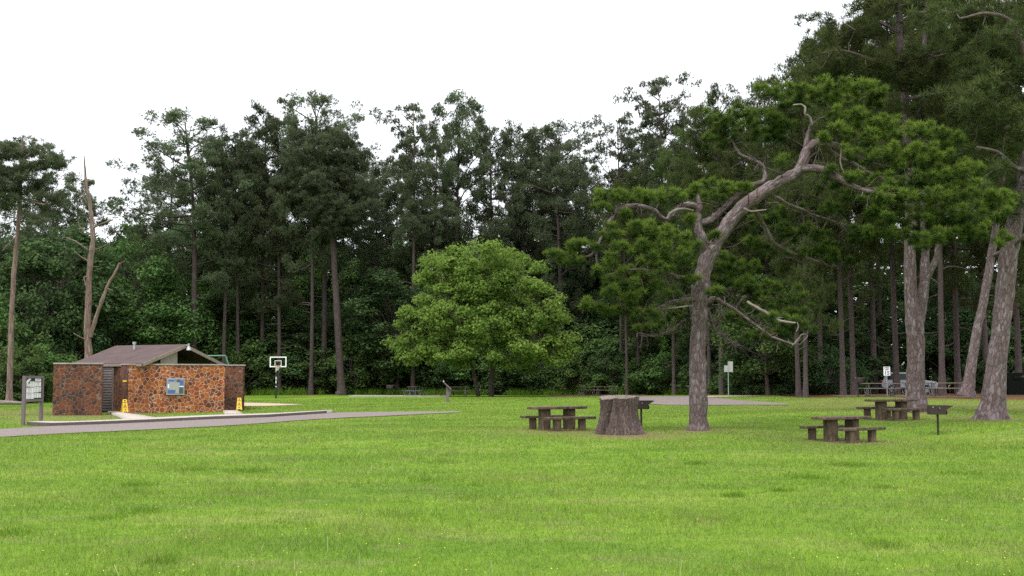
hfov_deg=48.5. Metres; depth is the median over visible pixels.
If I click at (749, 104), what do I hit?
pine tree
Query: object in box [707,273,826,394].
broadleaf tree
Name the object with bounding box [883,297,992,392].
broadleaf tree
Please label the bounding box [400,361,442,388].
shrub
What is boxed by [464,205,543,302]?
pine tree
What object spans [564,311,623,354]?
broadleaf tree
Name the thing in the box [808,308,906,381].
broadleaf tree
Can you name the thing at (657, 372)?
shrub
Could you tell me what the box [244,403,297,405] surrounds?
sand
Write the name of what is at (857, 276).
pine tree
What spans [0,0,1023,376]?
sky
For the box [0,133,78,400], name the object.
pine tree
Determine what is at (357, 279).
broadleaf tree
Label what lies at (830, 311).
broadleaf tree
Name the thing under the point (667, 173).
pine tree
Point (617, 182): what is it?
pine tree
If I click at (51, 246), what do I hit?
broadleaf tree
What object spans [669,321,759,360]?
broadleaf tree
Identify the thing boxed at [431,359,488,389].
shrub
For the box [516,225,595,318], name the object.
broadleaf tree
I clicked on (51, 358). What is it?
shrub
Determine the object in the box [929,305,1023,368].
broadleaf tree
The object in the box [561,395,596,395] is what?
landscape timber
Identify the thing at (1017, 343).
pine tree
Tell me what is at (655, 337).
broadleaf tree
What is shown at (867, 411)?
stone bench
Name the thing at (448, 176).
pine tree
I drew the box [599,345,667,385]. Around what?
shrub
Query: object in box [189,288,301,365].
broadleaf tree
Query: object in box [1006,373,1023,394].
rubbish container
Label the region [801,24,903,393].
pine tree
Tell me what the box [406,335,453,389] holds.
shrub
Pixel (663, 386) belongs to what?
shrub
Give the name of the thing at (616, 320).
broadleaf tree
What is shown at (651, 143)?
pine tree
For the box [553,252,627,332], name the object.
broadleaf tree
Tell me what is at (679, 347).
shrub
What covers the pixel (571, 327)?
broadleaf tree
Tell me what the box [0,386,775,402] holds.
tall weeds
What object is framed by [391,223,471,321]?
broadleaf tree
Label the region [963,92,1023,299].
pine tree
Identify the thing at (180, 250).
broadleaf tree
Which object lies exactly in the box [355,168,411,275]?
pine tree
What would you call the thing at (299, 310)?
broadleaf tree
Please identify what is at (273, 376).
shrub
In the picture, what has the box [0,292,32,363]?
shrub
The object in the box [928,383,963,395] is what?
park picnic table
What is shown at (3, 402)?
fallen log
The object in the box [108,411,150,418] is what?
path
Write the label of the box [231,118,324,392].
pine tree
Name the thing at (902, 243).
pine tree
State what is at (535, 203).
pine tree
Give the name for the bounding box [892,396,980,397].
pavement
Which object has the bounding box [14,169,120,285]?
pine tree
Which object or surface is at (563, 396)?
landscape timber
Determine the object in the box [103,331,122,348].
shrub
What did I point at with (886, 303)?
broadleaf tree
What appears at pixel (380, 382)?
shrub
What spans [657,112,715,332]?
pine tree
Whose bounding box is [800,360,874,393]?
shrub
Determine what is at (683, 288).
broadleaf tree
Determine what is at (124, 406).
wet floor sign
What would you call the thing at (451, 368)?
shrub
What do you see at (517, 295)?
broadleaf tree
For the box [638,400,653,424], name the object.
park grill
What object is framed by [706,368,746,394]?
shrub
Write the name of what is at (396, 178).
pine tree
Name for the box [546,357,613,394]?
shrub
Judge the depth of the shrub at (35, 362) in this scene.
89.41 m
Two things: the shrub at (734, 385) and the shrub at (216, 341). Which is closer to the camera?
the shrub at (734, 385)
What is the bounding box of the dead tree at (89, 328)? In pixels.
[64,156,125,357]
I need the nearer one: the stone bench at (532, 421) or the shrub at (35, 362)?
the stone bench at (532, 421)
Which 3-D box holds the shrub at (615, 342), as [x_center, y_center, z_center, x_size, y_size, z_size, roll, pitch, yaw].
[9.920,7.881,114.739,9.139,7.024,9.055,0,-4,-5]
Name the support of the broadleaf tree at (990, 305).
on the ground at (1015, 398)
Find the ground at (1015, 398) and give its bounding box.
[0,382,1023,575]
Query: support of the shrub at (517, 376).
on the ground at (1015, 398)
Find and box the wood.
[1,223,1023,390]
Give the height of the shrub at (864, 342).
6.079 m
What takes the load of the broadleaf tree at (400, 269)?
on the ground at (1015, 398)
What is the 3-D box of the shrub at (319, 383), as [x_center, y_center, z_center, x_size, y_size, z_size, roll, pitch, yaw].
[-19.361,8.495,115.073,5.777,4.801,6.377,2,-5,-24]
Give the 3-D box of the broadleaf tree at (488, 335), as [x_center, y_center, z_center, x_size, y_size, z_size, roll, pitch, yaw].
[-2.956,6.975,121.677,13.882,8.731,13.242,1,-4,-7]
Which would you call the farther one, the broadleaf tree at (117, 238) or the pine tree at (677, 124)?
the broadleaf tree at (117, 238)
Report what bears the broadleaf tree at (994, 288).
on the ground at (1015, 398)
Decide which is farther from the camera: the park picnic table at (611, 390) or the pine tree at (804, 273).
the park picnic table at (611, 390)
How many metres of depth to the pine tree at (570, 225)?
117.53 m
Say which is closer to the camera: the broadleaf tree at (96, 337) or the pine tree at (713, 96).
the pine tree at (713, 96)
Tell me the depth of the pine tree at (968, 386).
61.89 m
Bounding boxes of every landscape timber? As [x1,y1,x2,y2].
[548,395,584,396]
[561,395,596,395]
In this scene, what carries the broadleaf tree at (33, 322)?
on the ground at (1015, 398)
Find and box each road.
[0,411,459,436]
[639,396,788,404]
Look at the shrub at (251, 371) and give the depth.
116.69 m
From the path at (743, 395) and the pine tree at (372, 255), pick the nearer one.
the path at (743, 395)
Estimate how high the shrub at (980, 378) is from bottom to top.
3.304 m
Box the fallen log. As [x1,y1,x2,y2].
[0,400,26,404]
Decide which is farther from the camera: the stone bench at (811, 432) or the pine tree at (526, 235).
the pine tree at (526, 235)
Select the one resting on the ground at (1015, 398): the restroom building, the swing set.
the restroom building
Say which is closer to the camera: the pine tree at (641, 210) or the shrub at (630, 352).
the shrub at (630, 352)
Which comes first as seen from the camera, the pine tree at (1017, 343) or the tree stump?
the tree stump
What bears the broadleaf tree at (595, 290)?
on the ground at (1015, 398)
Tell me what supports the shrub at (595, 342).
on the ground at (1015, 398)
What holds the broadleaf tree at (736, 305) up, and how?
on the ground at (1015, 398)
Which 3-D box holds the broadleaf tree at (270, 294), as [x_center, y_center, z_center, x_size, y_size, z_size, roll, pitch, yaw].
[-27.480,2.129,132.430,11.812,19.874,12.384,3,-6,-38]
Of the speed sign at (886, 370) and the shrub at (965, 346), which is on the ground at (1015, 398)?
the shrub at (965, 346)
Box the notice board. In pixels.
[21,376,43,425]
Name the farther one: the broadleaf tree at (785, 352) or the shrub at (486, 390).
the shrub at (486, 390)
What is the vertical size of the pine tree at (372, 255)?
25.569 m
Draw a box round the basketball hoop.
[270,357,286,397]
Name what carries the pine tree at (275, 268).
on the ground at (1015, 398)
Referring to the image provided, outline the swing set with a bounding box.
[208,355,228,364]
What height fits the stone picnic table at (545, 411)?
0.952 m
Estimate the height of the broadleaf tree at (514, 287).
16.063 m
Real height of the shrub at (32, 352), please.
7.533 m
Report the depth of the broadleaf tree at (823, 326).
97.15 m
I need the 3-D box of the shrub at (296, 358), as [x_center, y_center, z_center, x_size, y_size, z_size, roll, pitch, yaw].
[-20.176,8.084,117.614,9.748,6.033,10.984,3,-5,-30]
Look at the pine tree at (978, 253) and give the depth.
80.01 m
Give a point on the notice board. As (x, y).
(32, 388)
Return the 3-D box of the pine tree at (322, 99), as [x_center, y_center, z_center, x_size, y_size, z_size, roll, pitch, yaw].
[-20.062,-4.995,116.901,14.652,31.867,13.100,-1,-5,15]
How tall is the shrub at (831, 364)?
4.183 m
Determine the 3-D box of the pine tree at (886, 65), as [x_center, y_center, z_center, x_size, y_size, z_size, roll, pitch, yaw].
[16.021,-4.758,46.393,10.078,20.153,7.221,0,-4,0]
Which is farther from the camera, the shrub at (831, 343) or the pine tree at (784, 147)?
the pine tree at (784, 147)
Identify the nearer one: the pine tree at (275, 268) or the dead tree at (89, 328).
the dead tree at (89, 328)
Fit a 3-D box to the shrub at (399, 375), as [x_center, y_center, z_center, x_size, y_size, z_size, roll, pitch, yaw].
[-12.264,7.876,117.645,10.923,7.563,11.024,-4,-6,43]
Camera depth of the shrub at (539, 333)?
116.46 m
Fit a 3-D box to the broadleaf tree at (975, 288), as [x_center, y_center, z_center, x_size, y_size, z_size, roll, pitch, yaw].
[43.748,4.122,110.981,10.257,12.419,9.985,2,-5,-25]
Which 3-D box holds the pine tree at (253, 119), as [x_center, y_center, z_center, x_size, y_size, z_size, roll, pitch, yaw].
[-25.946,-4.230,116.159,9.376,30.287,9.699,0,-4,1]
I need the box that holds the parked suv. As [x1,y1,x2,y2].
[881,372,937,393]
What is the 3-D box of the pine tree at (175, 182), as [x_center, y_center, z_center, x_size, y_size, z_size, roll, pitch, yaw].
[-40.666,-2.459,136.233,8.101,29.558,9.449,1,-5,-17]
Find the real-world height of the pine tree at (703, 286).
11.883 m
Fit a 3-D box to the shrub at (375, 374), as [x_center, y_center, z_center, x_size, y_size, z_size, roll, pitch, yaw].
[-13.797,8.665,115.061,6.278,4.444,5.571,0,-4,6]
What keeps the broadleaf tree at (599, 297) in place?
on the ground at (1015, 398)
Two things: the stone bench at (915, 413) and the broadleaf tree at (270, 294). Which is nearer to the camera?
the stone bench at (915, 413)
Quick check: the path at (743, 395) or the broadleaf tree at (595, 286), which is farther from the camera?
the broadleaf tree at (595, 286)
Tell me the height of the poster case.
0.865 m
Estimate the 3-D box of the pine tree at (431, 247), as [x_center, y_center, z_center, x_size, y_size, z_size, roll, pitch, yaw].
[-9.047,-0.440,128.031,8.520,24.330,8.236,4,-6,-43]
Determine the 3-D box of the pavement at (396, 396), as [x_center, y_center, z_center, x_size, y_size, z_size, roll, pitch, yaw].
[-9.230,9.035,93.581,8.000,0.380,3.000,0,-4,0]
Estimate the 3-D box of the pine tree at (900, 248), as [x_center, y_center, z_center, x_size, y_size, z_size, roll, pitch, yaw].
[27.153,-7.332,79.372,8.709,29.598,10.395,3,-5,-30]
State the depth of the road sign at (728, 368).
75.76 m
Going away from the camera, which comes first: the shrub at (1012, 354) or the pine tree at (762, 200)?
the shrub at (1012, 354)
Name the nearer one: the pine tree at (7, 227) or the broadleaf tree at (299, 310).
the pine tree at (7, 227)
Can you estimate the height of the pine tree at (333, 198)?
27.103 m
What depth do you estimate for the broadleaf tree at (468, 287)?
92.23 m
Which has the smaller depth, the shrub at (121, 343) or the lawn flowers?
the lawn flowers
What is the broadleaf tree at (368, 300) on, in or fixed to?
on the ground at (1015, 398)
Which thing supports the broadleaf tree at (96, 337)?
on the ground at (1015, 398)
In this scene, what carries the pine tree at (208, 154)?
on the ground at (1015, 398)
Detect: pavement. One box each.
[31,410,332,422]
[349,395,445,396]
[829,395,926,396]
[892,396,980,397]
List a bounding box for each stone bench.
[520,415,562,428]
[544,416,595,430]
[799,425,844,439]
[837,427,885,442]
[856,406,894,417]
[884,408,926,420]
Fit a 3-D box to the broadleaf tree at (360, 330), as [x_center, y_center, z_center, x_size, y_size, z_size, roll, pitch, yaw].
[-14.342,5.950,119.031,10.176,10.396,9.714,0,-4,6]
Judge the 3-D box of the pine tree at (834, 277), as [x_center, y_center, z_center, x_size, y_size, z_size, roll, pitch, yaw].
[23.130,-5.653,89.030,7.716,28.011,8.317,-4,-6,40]
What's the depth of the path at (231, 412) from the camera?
56.42 m
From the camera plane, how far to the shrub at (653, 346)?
108.48 m
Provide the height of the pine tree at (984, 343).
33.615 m
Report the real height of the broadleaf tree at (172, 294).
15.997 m
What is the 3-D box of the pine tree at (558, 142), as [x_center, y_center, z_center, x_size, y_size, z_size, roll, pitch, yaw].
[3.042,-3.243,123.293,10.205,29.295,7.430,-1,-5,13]
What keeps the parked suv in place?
on the ground at (1015, 398)
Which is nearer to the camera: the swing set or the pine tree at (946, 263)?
the swing set
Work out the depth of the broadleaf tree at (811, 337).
94.24 m
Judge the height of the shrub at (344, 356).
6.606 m
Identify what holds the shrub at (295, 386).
on the ground at (1015, 398)
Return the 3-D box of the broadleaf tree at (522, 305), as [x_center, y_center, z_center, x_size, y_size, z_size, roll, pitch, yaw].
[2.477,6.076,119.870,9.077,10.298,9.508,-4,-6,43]
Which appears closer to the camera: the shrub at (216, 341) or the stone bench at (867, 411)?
the stone bench at (867, 411)
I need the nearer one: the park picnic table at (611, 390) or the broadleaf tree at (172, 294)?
the park picnic table at (611, 390)
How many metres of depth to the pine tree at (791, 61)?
105.54 m
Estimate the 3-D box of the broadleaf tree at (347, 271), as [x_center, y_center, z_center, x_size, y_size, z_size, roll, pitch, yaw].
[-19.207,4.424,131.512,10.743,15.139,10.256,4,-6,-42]
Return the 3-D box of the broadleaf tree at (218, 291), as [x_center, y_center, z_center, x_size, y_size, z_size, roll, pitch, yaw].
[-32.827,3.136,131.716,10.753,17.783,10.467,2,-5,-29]
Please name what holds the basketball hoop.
on the ground at (1015, 398)
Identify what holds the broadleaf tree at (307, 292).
on the ground at (1015, 398)
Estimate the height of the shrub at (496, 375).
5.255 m
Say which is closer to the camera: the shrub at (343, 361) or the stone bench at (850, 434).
the stone bench at (850, 434)
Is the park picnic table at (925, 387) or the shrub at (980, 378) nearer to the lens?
the park picnic table at (925, 387)
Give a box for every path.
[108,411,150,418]
[223,410,241,413]
[708,394,791,396]
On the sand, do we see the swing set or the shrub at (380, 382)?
the swing set
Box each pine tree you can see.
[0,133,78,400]
[0,165,34,272]
[4,175,97,306]
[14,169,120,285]
[79,106,265,349]
[116,214,177,325]
[139,148,207,258]
[166,122,269,363]
[176,162,231,287]
[196,131,276,364]
[211,98,295,387]
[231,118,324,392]
[238,153,300,316]
[253,106,357,394]
[261,88,387,392]
[270,124,385,394]
[280,218,336,293]
[303,157,385,304]
[326,154,421,316]
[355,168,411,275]
[359,159,425,261]
[373,101,454,394]
[392,120,473,388]
[400,180,467,275]
[415,88,503,380]
[448,114,544,333]
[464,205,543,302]
[466,230,483,246]
[481,126,578,313]
[497,129,582,303]
[502,177,556,238]
[510,117,615,331]
[526,137,588,235]
[542,73,1019,430]
[547,154,607,323]
[570,111,653,386]
[587,178,665,394]
[593,141,676,356]
[595,166,671,336]
[612,71,702,382]
[614,165,669,390]
[641,145,705,394]
[656,105,767,394]
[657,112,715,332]
[671,81,776,394]
[709,130,772,313]
[719,125,779,341]
[723,75,807,322]
[730,140,799,271]
[742,68,870,396]
[757,86,844,397]
[759,41,847,360]
[767,51,814,313]
[769,36,867,316]
[787,22,934,394]
[788,20,900,394]
[791,0,1014,412]
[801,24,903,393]
[831,0,1005,394]
[850,6,960,393]
[856,206,893,393]
[870,13,982,379]
[899,0,1023,419]
[899,225,944,379]
[911,0,1002,393]
[929,242,978,371]
[934,0,1023,397]
[946,0,1015,386]
[963,0,1023,376]
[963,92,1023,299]
[991,0,1023,308]
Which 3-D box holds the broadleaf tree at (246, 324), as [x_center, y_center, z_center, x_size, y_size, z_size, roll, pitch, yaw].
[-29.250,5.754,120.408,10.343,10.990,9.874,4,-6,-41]
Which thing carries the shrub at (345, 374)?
on the ground at (1015, 398)
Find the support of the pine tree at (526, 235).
on the ground at (1015, 398)
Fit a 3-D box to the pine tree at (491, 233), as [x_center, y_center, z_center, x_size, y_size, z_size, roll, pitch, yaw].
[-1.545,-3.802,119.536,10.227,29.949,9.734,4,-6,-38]
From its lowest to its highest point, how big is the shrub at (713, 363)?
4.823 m
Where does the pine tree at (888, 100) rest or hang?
on the ground at (1015, 398)
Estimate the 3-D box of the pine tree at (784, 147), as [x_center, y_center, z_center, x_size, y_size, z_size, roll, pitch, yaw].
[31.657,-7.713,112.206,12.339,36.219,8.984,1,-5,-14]
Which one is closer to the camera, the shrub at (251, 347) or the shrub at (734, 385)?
the shrub at (734, 385)
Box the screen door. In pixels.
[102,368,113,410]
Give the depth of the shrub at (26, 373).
88.51 m
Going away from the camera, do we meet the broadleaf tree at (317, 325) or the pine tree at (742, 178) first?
the pine tree at (742, 178)
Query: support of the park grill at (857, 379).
on the ground at (1015, 398)
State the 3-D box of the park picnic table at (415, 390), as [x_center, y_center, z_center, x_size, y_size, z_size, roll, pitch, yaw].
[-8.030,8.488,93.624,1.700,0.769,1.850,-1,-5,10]
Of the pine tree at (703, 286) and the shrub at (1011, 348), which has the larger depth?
the shrub at (1011, 348)
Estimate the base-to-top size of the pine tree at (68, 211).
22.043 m
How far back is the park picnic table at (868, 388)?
69.38 m
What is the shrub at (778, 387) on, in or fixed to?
on the ground at (1015, 398)
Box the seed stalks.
[4,430,1023,575]
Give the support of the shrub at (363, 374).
on the ground at (1015, 398)
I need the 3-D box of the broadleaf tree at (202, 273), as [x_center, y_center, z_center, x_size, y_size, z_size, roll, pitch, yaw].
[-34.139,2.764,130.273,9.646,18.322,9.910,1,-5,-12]
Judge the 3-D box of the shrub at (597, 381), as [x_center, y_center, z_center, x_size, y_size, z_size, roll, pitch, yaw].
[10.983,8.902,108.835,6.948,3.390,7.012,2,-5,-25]
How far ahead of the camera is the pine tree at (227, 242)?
112.89 m
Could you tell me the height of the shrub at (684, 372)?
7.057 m
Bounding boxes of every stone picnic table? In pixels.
[527,406,587,430]
[811,415,871,442]
[864,399,917,420]
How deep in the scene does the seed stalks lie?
14.65 m
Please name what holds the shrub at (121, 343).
on the ground at (1015, 398)
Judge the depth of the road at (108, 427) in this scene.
46.14 m
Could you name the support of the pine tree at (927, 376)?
on the ground at (1015, 398)
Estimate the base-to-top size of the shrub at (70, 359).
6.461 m
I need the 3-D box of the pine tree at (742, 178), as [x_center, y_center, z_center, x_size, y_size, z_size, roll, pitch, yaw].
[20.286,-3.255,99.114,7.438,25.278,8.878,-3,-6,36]
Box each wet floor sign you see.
[120,399,127,411]
[236,398,241,409]
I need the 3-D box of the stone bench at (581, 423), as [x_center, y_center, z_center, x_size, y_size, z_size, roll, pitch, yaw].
[1.879,4.478,36.722,1.850,0.642,0.300,3,-5,-30]
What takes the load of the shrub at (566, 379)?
on the ground at (1015, 398)
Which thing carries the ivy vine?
attached to the pine tree at (651, 143)
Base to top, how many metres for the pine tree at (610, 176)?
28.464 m
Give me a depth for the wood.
126.91 m
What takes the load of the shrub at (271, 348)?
on the ground at (1015, 398)
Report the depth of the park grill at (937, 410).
35.83 m
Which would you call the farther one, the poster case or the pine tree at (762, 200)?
the pine tree at (762, 200)
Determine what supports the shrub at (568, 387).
on the ground at (1015, 398)
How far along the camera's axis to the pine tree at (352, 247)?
142.63 m
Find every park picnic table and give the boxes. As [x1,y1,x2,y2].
[401,386,426,395]
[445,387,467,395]
[578,386,598,394]
[594,386,616,394]
[859,383,901,395]
[896,382,940,394]
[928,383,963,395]
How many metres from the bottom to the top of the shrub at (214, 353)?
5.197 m
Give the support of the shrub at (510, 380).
on the ground at (1015, 398)
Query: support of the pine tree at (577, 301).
on the ground at (1015, 398)
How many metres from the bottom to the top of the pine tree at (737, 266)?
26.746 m
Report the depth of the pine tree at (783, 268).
74.36 m
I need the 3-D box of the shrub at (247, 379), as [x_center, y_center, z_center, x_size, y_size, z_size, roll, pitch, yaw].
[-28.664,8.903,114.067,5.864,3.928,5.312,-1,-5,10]
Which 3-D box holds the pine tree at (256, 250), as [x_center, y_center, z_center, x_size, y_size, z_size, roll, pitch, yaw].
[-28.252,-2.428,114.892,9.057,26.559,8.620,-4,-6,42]
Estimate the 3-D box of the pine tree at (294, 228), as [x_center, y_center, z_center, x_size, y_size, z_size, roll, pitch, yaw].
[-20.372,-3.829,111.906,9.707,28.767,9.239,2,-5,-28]
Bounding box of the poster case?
[166,378,184,394]
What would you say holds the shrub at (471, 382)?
on the ground at (1015, 398)
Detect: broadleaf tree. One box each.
[0,222,139,356]
[0,226,68,296]
[0,248,93,353]
[23,287,117,360]
[43,232,186,345]
[95,220,173,282]
[97,232,144,283]
[110,269,218,349]
[131,221,235,330]
[172,313,245,353]
[176,234,251,340]
[189,246,277,322]
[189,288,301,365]
[199,290,271,380]
[239,223,332,325]
[245,311,360,374]
[247,270,330,342]
[250,304,333,389]
[281,239,356,332]
[298,299,389,352]
[315,262,386,336]
[327,296,409,371]
[340,240,411,316]
[342,266,455,389]
[366,260,416,310]
[380,237,582,395]
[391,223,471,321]
[457,315,540,371]
[487,265,556,316]
[493,251,535,306]
[504,297,574,363]
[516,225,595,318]
[527,229,615,317]
[527,312,600,346]
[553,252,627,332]
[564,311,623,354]
[567,292,636,349]
[585,249,655,338]
[588,300,671,356]
[624,298,689,353]
[667,269,769,341]
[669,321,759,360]
[686,296,831,360]
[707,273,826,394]
[709,265,810,322]
[714,324,839,366]
[806,256,904,335]
[807,317,869,366]
[808,294,864,318]
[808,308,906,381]
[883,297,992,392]
[897,276,994,363]
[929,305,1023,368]
[950,271,1023,305]
[964,299,1023,340]
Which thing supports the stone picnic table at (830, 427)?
on the ground at (1015, 398)
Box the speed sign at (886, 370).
[883,367,889,394]
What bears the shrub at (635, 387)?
on the ground at (1015, 398)
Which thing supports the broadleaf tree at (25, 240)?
on the ground at (1015, 398)
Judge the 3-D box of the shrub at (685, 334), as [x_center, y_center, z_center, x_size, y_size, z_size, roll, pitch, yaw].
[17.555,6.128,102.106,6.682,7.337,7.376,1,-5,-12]
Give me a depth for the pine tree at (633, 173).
107.17 m
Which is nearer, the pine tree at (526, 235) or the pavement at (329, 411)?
the pavement at (329, 411)
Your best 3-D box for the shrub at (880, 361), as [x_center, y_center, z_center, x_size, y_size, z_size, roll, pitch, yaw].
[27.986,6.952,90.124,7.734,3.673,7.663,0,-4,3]
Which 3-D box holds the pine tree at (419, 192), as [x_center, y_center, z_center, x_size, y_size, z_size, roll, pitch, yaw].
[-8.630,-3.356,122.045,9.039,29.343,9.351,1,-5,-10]
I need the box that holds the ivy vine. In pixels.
[658,201,668,370]
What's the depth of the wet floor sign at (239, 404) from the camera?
60.61 m
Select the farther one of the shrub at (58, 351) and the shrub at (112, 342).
the shrub at (112, 342)
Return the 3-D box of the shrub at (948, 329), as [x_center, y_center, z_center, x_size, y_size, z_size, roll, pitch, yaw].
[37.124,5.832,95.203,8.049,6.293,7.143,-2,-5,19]
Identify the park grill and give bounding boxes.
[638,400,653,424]
[852,377,865,396]
[927,405,951,434]
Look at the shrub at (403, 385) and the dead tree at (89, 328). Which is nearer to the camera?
the dead tree at (89, 328)
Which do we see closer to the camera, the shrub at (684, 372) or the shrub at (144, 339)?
the shrub at (684, 372)
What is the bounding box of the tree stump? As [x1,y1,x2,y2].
[594,395,645,434]
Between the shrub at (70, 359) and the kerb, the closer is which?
the kerb
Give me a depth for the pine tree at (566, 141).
132.93 m
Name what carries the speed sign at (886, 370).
on the pavement at (862, 395)
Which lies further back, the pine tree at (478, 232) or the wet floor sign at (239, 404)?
the pine tree at (478, 232)
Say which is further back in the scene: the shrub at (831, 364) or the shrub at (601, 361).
the shrub at (601, 361)
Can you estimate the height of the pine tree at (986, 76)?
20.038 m
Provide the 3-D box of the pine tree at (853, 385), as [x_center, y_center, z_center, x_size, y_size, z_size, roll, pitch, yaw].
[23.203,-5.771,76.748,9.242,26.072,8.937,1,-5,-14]
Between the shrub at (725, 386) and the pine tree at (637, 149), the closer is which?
the shrub at (725, 386)
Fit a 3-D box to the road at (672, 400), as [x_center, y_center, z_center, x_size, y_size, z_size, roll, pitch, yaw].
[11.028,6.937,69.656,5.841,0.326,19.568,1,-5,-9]
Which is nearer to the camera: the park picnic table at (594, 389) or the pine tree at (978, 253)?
the pine tree at (978, 253)
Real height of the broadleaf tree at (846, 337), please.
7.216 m
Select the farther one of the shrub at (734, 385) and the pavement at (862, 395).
the shrub at (734, 385)
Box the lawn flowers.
[14,441,1023,574]
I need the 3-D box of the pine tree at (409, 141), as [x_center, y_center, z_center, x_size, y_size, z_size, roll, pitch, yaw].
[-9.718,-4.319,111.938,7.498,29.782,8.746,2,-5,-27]
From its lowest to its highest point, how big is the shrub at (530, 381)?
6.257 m
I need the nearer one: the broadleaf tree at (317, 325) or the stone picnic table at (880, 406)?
the stone picnic table at (880, 406)
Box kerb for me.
[27,411,326,425]
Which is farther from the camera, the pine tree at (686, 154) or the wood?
the wood
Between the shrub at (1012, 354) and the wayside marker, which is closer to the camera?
the wayside marker
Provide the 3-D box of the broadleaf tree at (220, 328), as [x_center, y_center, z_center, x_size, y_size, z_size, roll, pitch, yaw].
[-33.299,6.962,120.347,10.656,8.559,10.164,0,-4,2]
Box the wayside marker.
[443,381,450,401]
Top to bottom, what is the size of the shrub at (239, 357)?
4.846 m
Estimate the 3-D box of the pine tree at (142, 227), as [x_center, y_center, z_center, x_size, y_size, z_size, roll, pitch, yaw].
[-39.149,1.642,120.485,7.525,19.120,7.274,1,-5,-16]
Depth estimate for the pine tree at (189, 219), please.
131.50 m
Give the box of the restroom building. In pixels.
[52,342,245,415]
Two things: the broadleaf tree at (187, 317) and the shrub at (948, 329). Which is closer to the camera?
the shrub at (948, 329)
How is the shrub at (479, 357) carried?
on the ground at (1015, 398)
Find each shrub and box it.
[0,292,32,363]
[0,319,44,385]
[0,331,79,386]
[0,343,68,399]
[0,353,53,402]
[0,363,45,402]
[25,339,77,361]
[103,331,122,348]
[106,310,181,343]
[111,329,143,346]
[197,330,271,379]
[200,345,231,363]
[205,331,269,387]
[209,331,297,389]
[218,358,249,392]
[226,349,271,392]
[241,339,299,391]
[260,348,316,389]
[262,350,319,391]
[281,337,353,391]
[292,349,347,393]
[309,338,367,391]
[313,366,356,392]
[320,341,377,394]
[326,335,381,386]
[344,330,423,392]
[348,353,400,389]
[354,334,410,390]
[382,329,431,389]
[396,344,478,389]
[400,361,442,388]
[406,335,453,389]
[407,330,495,388]
[427,358,510,394]
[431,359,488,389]
[458,346,510,390]
[465,321,524,387]
[478,375,526,394]
[496,335,561,393]
[498,362,550,392]
[501,302,567,377]
[519,365,580,392]
[537,353,596,393]
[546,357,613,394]
[560,323,628,383]
[574,333,640,389]
[578,345,629,394]
[589,363,651,393]
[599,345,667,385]
[615,356,652,388]
[619,361,671,394]
[632,319,689,377]
[632,350,688,394]
[635,349,688,394]
[661,338,718,387]
[668,322,724,383]
[672,324,755,394]
[687,341,731,386]
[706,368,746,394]
[710,375,760,394]
[715,327,787,394]
[717,340,802,393]
[738,354,833,394]
[773,342,872,394]
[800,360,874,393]
[813,334,856,385]
[822,322,891,392]
[829,355,904,393]
[905,320,982,392]
[945,309,1023,392]
[962,338,1023,373]
[975,358,1023,392]
[1007,345,1023,371]
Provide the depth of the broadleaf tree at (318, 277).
127.12 m
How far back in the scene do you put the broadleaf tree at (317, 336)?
116.31 m
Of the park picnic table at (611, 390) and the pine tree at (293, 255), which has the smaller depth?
the park picnic table at (611, 390)
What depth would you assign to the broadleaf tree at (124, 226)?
128.66 m
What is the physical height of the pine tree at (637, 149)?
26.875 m
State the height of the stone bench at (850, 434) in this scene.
0.642 m
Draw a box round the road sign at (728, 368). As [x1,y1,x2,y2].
[724,361,732,396]
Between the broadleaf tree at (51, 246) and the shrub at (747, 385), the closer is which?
the shrub at (747, 385)
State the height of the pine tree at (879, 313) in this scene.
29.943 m
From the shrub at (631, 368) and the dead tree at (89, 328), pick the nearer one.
the dead tree at (89, 328)
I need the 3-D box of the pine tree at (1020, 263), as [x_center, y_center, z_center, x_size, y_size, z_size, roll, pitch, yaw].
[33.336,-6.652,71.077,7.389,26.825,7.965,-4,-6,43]

